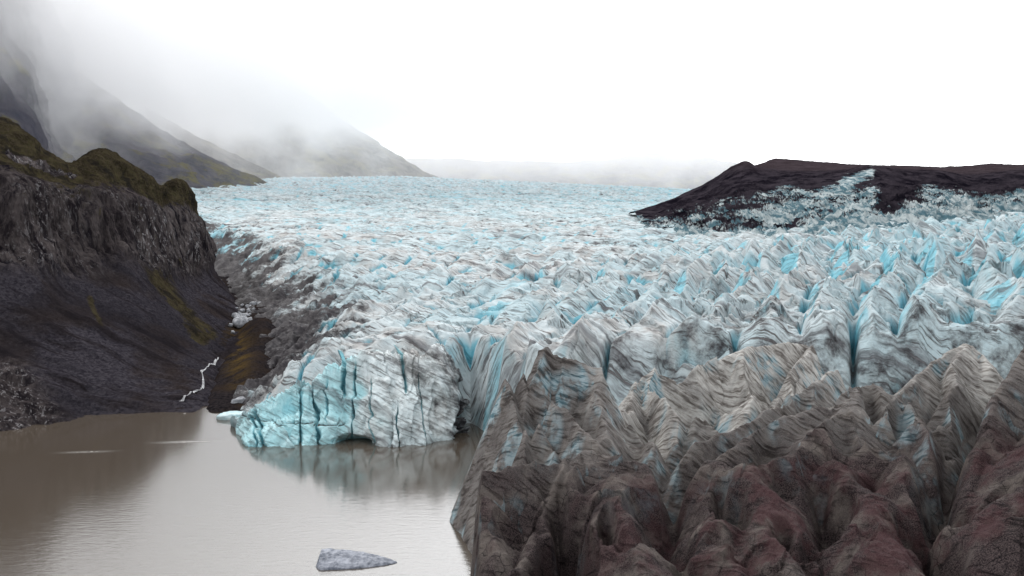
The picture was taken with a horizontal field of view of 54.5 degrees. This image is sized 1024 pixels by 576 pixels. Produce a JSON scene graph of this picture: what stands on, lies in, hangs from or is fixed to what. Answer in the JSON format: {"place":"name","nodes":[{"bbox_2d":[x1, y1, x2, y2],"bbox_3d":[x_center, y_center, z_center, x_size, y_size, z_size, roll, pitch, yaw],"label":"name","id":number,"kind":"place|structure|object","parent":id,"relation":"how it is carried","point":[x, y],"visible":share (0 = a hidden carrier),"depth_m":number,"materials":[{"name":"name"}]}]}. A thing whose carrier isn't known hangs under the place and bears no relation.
{"place":"outdoors","nodes":[
{"label":"outdoors","id":0,"kind":"place"},
{"bbox_2d":[0,0,77,162],"bbox_3d":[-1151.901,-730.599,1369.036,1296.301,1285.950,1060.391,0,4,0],"label":"mountain","id":1,"kind":"structure","parent":0,"point":[38,76],"depth_m":1410.14,"materials":[{"name":"grey stone"}]},
{"bbox_2d":[0,117,245,430],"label":"rocky hill","id":2,"kind":"structure","parent":0,"point":[116,296],"depth_m":275.05,"materials":[{"name":"black stone"}]},
{"bbox_2d":[181,357,218,400],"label":"stream water","id":3,"kind":"structure","parent":2,"relation":"on","point":[201,371],"depth_m":248.63,"materials":[{"name":"white liquid"}]},
{"bbox_2d":[67,65,266,188],"bbox_3d":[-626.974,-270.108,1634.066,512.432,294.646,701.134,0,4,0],"label":"mountain","id":4,"kind":"structure","parent":0,"point":[105,119],"depth_m":1649.02,"materials":[{"name":"grey stone"}]},
{"bbox_2d":[146,108,280,178],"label":"mountain","id":5,"kind":"structure","parent":0,"point":[215,152],"depth_m":2280.07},
{"bbox_2d":[176,269,275,412],"bbox_3d":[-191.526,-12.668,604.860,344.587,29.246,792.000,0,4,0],"label":"valley ground","id":6,"kind":"structure","parent":0,"point":[249,359],"depth_m":270.18,"materials":[{"name":"brown soil"}]},
{"bbox_2d":[231,396,245,402],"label":"ice boulder","id":7,"kind":"object","parent":6,"relation":"on","point":[240,399],"visible":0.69,"depth_m":227.91,"materials":[{"name":"grey ice"}]},
{"bbox_2d":[232,316,248,327],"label":"ice boulder","id":8,"kind":"object","parent":6,"relation":"on","point":[239,321],"visible":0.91,"depth_m":338.17,"materials":[{"name":"white ice"}]},
{"bbox_2d":[0,406,483,575],"bbox_3d":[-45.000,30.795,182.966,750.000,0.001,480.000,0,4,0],"label":"lake","id":9,"kind":"structure","parent":0,"point":[202,491],"depth_m":154.07,"materials":[{"name":"liquid"}]},
{"bbox_2d":[216,411,246,419],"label":"ice floe","id":10,"kind":"object","parent":9,"relation":"on","point":[225,415],"visible":0.46,"depth_m":214.18,"materials":[{"name":"white ice"}]},
{"bbox_2d":[230,343,469,447],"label":"ice cliff","id":11,"kind":"structure","parent":9,"relation":"in","point":[405,395],"depth_m":198.60,"materials":[{"name":"ice"}]},
{"bbox_2d":[316,548,396,569],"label":"floating ice block","id":12,"kind":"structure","parent":9,"relation":"on","point":[334,559],"depth_m":126.51,"materials":[{"name":"grey ice"}]},
{"bbox_2d":[175,45,436,176],"bbox_3d":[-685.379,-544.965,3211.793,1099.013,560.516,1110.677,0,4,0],"label":"mountain","id":13,"kind":"structure","parent":0,"point":[271,119],"depth_m":3071.36,"materials":[{"name":"grey stone"}]},
{"bbox_2d":[51,0,1023,166],"label":"sky","id":14,"kind":"structure","parent":0,"point":[934,83],"materials":[{"name":"white"}]},
{"bbox_2d":[405,152,737,188],"bbox_3d":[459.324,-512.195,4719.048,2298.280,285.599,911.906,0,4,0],"label":"distant mountain","id":15,"kind":"structure","parent":0,"point":[663,170],"depth_m":4701.03,"materials":[{"name":"white snow"}]},
{"bbox_2d":[192,175,1023,430],"bbox_3d":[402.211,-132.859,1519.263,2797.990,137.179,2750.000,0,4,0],"label":"glacier","id":16,"kind":"object","parent":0,"point":[490,285],"visible":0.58,"depth_m":295.50,"materials":[{"name":"white ice"}]},
{"bbox_2d":[449,342,1023,575],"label":"dirty ice","id":17,"kind":"structure","parent":0,"point":[786,459],"depth_m":113.35,"materials":[{"name":"brown ice"}]},
{"bbox_2d":[629,158,1023,238],"bbox_3d":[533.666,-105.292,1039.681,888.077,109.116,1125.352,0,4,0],"label":"moraine hill","id":18,"kind":"structure","parent":0,"point":[778,196],"depth_m":765.46,"materials":[{"name":"black stone"}]}
]}

